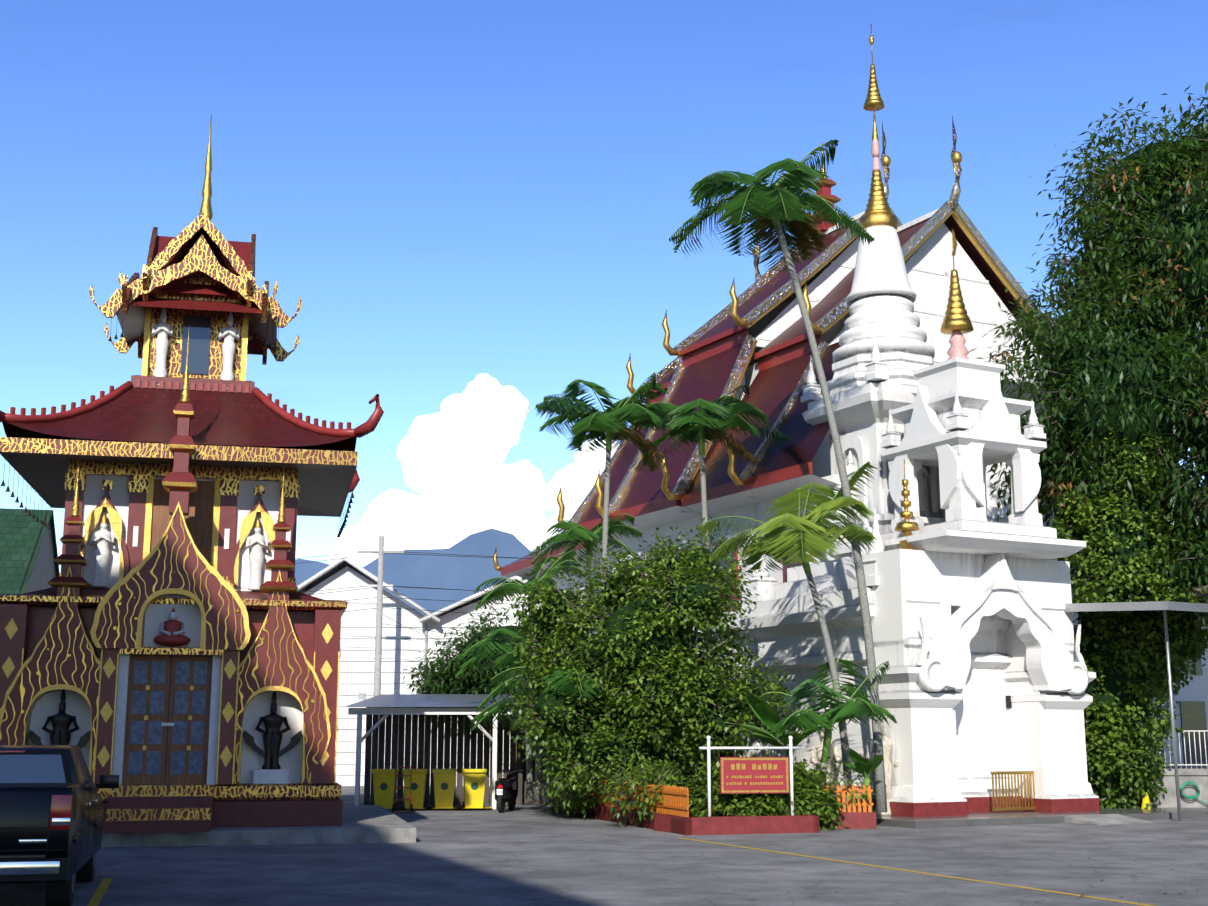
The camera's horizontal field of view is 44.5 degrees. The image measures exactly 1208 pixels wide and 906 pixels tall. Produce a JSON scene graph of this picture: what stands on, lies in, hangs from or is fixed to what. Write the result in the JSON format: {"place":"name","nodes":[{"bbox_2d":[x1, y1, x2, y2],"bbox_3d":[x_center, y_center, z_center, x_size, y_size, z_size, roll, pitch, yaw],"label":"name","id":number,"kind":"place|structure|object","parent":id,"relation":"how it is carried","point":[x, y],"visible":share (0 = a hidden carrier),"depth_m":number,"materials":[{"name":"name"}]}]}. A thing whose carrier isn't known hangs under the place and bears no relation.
{"place":"outdoors","nodes":[
{"label":"outdoors","id":0,"kind":"place"},
{"bbox_2d":[0,508,59,593],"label":"green roof","id":1,"kind":"structure","parent":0,"point":[28,551],"depth_m":40.18,"materials":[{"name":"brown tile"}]},
{"bbox_2d":[295,528,530,615],"bbox_3d":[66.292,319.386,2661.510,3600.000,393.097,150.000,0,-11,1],"label":"mountain ridge","id":2,"kind":"structure","parent":0,"point":[462,574],"depth_m":2749.65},
{"bbox_2d":[327,373,618,566],"bbox_3d":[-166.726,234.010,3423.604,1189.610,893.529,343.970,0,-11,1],"label":"cloud","id":3,"kind":"structure","parent":0,"point":[462,479],"depth_m":3385.60,"materials":[{"name":"white"}]},
{"bbox_2d":[0,786,1207,905],"bbox_3d":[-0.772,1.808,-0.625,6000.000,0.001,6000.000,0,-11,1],"label":"ground","id":4,"kind":"structure","parent":0,"point":[629,865],"depth_m":21.70,"materials":[{"name":"grey asphalt"}]},
{"bbox_2d":[0,745,119,905],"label":"pickup truck","id":5,"kind":"object","parent":4,"relation":"on","point":[51,813],"visible":1,"depth_m":16.41,"materials":[{"name":"black paint"}]},
{"bbox_2d":[101,805,415,846],"bbox_3d":[-11.083,7.601,30.148,13.550,0.260,9.450,2,-11,-12],"label":"stone platform","id":6,"kind":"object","parent":4,"relation":"on","point":[370,824],"visible":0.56,"depth_m":26.66,"materials":[{"name":"grey stone"}]},
{"bbox_2d":[0,115,383,832],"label":"temple tower","id":7,"kind":"structure","parent":6,"relation":"on","point":[170,647],"depth_m":28.13,"materials":[{"name":"gold wood"}]},
{"bbox_2d":[372,769,403,809],"bbox_3d":[-5.810,8.934,39.185,1.000,1.060,1.000,0,-11,-2],"label":"wheelie bin","id":8,"kind":"object","parent":4,"relation":"on","point":[384,785],"visible":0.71,"depth_m":38.90,"materials":[{"name":"yellow plastic"}]},
{"bbox_2d":[392,766,412,811],"bbox_3d":[-5.178,8.665,38.032,0.520,1.151,0.425,2,-11,-8],"label":"hand trolley","id":9,"kind":"object","parent":4,"relation":"on","point":[393,807],"visible":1,"depth_m":38.11,"materials":[{"name":"red"}]},
{"bbox_2d":[394,769,433,809],"bbox_3d":[-5.029,8.945,39.244,1.000,1.060,1.000,1,-11,-4],"label":"wheelie bin","id":10,"kind":"object","parent":4,"relation":"on","point":[418,783],"visible":0.88,"depth_m":38.95,"materials":[{"name":"yellow plastic"}]},
{"bbox_2d":[297,556,542,785],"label":"neighbour house","id":11,"kind":"structure","parent":4,"relation":"on","point":[403,647],"depth_m":59.55,"materials":[{"name":"white wood"}]},
{"bbox_2d":[295,535,574,788],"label":"utility pole","id":12,"kind":"object","parent":4,"relation":"on","point":[379,586],"visible":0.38,"depth_m":56.77,"materials":[{"name":"concrete"}]},
{"bbox_2d":[425,769,462,808],"bbox_3d":[-4.247,8.957,39.303,1.000,1.060,1.000,1,-11,-5],"label":"wheelie bin","id":13,"kind":"object","parent":4,"relation":"on","point":[444,783],"visible":0.96,"depth_m":39.01,"materials":[{"name":"yellow plastic"}]},
{"bbox_2d":[455,769,492,808],"bbox_3d":[-3.465,8.968,39.363,1.000,1.060,1.000,1,-11,-7],"label":"wheelie bin","id":14,"kind":"object","parent":4,"relation":"on","point":[474,783],"visible":1,"depth_m":39.08,"materials":[{"name":"yellow plastic"}]},
{"bbox_2d":[402,596,590,761],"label":"mango tree","id":15,"kind":"object","parent":4,"relation":"on","point":[443,679],"visible":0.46,"depth_m":48.67,"materials":[{"name":"green plant"}]},
{"bbox_2d":[495,770,522,812],"bbox_3d":[-2.529,8.791,38.415,0.600,1.050,1.700,-2,-11,9],"label":"parked scooter","id":16,"kind":"object","parent":4,"relation":"on","point":[506,789],"visible":1,"depth_m":38.05,"materials":[{"name":"black plastic"}]},
{"bbox_2d":[455,612,573,798],"bbox_3d":[-2.276,6.605,39.294,3.691,5.076,3.582,0,-11,1],"label":"palm","id":17,"kind":"object","parent":4,"relation":"on","point":[502,645],"visible":0.52,"depth_m":39.02,"materials":[{"name":"green plant"}]},
{"bbox_2d":[344,656,706,808],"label":"tin roof shed","id":18,"kind":"structure","parent":4,"relation":"on","point":[496,755],"depth_m":42.47,"materials":[{"name":"white paint"}]},
{"bbox_2d":[474,550,585,800],"bbox_3d":[-1.996,5.673,38.513,3.113,6.611,3.054,0,-11,1],"label":"palm tree","id":19,"kind":"object","parent":4,"relation":"on","point":[498,592],"visible":0.71,"depth_m":38.80,"materials":[{"name":"green"}]},
{"bbox_2d":[471,668,590,802],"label":"palm","id":20,"kind":"object","parent":4,"relation":"on","point":[494,710],"visible":0.19,"depth_m":36.39,"materials":[{"name":"green plant"}]},
{"bbox_2d":[476,603,623,804],"bbox_3d":[-0.940,5.933,35.517,3.956,4.969,3.445,-5,-12,26],"label":"palm","id":21,"kind":"object","parent":4,"relation":"on","point":[557,682],"visible":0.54,"depth_m":34.89,"materials":[{"name":"green plant"}]},
{"bbox_2d":[528,514,641,764],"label":"areca palm","id":22,"kind":"object","parent":4,"relation":"on","point":[574,535],"visible":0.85,"depth_m":41.17,"materials":[{"name":"green plant"}]},
{"bbox_2d":[87,838,1154,905],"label":"road markings","id":23,"kind":"object","parent":4,"relation":"on","point":[96,898],"visible":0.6,"depth_m":19.17,"materials":[{"name":"yellow paint"}]},
{"bbox_2d":[493,515,800,806],"bbox_3d":[0.986,4.933,35.562,7.206,7.174,5.405,-5,-12,24],"label":"ficus tree","id":24,"kind":"object","parent":4,"relation":"on","point":[670,695],"visible":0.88,"depth_m":34.49,"materials":[{"name":"green plant"}]},
{"bbox_2d":[552,779,819,834],"bbox_3d":[1.503,8.071,34.333,2.880,0.920,10.214,3,-11,-17],"label":"planter","id":25,"kind":"object","parent":4,"relation":"on","point":[675,801],"visible":0.42,"depth_m":29.72,"materials":[{"name":"red concrete"}]},
{"bbox_2d":[535,372,684,772],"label":"areca palm","id":26,"kind":"object","parent":25,"relation":"on","point":[611,421],"visible":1,"depth_m":40.06,"materials":[{"name":"green plant"}]},
{"bbox_2d":[631,385,789,766],"bbox_3d":[2.695,3.559,39.543,3.782,11.152,4.235,9,-14,-40],"label":"areca palm","id":27,"kind":"object","parent":25,"relation":"in","point":[704,424],"visible":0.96,"depth_m":39.97,"materials":[{"name":"green plant"}]},
{"bbox_2d":[699,735,800,816],"bbox_3d":[2.970,6.703,29.898,2.130,1.930,0.100,2,-11,-10],"label":"sign","id":28,"kind":"object","parent":25,"relation":"in","point":[738,775],"visible":0.94,"depth_m":29.92,"materials":[{"name":"red metal"}]},
{"bbox_2d":[654,813,742,832],"bbox_3d":[1.967,7.550,30.094,1.297,0.340,1.600,5,-12,-26],"label":"planter","id":29,"kind":"object","parent":4,"relation":"on","point":[662,822],"visible":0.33,"depth_m":30.18,"materials":[{"name":"red concrete"}]},
{"bbox_2d":[531,751,879,827],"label":"planter shrubs","id":30,"kind":"object","parent":4,"relation":"on","point":[643,778],"visible":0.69,"depth_m":31.88,"materials":[{"name":"green plant"}]},
{"bbox_2d":[675,750,849,830],"bbox_3d":[3.298,7.191,30.854,3.614,1.845,2.545,0,-11,1],"label":"hedge","id":31,"kind":"object","parent":4,"relation":"on","point":[812,797],"visible":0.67,"depth_m":30.45,"materials":[{"name":"green plant"}]},
{"bbox_2d":[669,140,886,812],"bbox_3d":[3.602,0.194,34.072,4.311,15.696,4.699,7,-13,-33],"label":"palm tree","id":32,"kind":"object","parent":4,"relation":"on","point":[777,204],"visible":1,"depth_m":34.44,"materials":[{"name":"green"}]},
{"bbox_2d":[427,828,1198,901],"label":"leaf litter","id":33,"kind":"object","parent":4,"relation":"on","point":[984,852],"visible":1,"depth_m":22.07,"materials":[{"name":"brown plant"}]},
{"bbox_2d":[821,784,876,828],"bbox_3d":[4.784,7.647,32.131,1.853,0.920,2.000,0,-11,-2],"label":"planter","id":34,"kind":"object","parent":4,"relation":"on","point":[860,818],"visible":0.4,"depth_m":31.19,"materials":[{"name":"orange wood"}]},
{"bbox_2d":[697,461,878,811],"bbox_3d":[4.291,3.980,33.158,4.129,7.914,3.996,-8,-14,37],"label":"golden palm","id":35,"kind":"object","parent":34,"relation":"in","point":[778,541],"visible":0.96,"depth_m":33.00,"materials":[{"name":"green plant"}]},
{"bbox_2d":[740,690,839,764],"bbox_3d":[4.157,6.489,32.121,2.445,2.591,2.132,-4,-11,18],"label":"banana plant","id":36,"kind":"object","parent":34,"relation":"in","point":[768,716],"visible":0.56,"depth_m":32.26,"materials":[{"name":"green plant"}]},
{"bbox_2d":[754,658,896,783],"bbox_3d":[4.752,6.054,31.864,3.028,3.349,3.005,0,-11,1],"label":"palm","id":37,"kind":"object","parent":34,"relation":"in","point":[850,708],"visible":0.94,"depth_m":31.50,"materials":[{"name":"green plant"}]},
{"bbox_2d":[842,748,883,810],"bbox_3d":[5.557,7.013,31.622,0.756,1.372,1.304,0,-11,1],"label":"banana plant","id":38,"kind":"object","parent":34,"relation":"in","point":[864,767],"visible":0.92,"depth_m":31.55,"materials":[{"name":"green plant"}]},
{"bbox_2d":[493,116,1207,764],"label":"temple hall","id":39,"kind":"object","parent":4,"relation":"on","point":[753,338],"visible":0.33,"depth_m":46.45,"materials":[{"name":"white paint"}]},
{"bbox_2d":[876,807,1207,828],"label":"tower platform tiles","id":40,"kind":"object","parent":4,"relation":"on","point":[1115,816],"visible":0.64,"depth_m":33.10,"materials":[{"name":"tile"}]},
{"bbox_2d":[738,24,1099,816],"bbox_3d":[7.906,-1.679,38.886,6.954,21.490,7.700,6,-12,-28],"label":"white pagoda","id":41,"kind":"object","parent":40,"relation":"on","point":[986,700],"depth_m":35.76,"materials":[{"name":"white paint"}]},
{"bbox_2d":[969,82,1207,652],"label":"mango tree","id":42,"kind":"object","parent":4,"relation":"on","point":[1119,359],"visible":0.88,"depth_m":37.96,"materials":[{"name":"green plant"}]},
{"bbox_2d":[1047,427,1207,808],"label":"creeper on stem","id":43,"kind":"object","parent":4,"relation":"on","point":[1123,653],"visible":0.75,"depth_m":37.31,"materials":[{"name":"green plant"}]},
{"bbox_2d":[1064,601,1207,820],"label":"carport awning","id":44,"kind":"object","parent":4,"relation":"on","point":[1164,606],"visible":0.33,"depth_m":34.49,"materials":[{"name":"silver metal"}]},
{"bbox_2d":[1141,792,1152,808],"bbox_3d":[13.483,8.715,36.697,0.380,0.550,0.380,0,-11,1],"label":"sign","id":45,"kind":"object","parent":4,"relation":"on","point":[1146,799],"visible":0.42,"depth_m":36.63,"materials":[{"name":"yellow plastic"}]},
{"bbox_2d":[1099,765,1207,807],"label":"wall","id":46,"kind":"structure","parent":4,"relation":"on","point":[1193,785],"depth_m":37.41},
{"bbox_2d":[1157,730,1207,768],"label":"white railing","id":47,"kind":"object","parent":46,"relation":"on","point":[1191,764],"visible":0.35,"depth_m":37.73,"materials":[{"name":"metal"}]},
{"bbox_2d":[0,0,1207,571],"label":"sky","id":48,"kind":"structure","parent":0,"point":[449,193],"materials":[{"name":"blue"}]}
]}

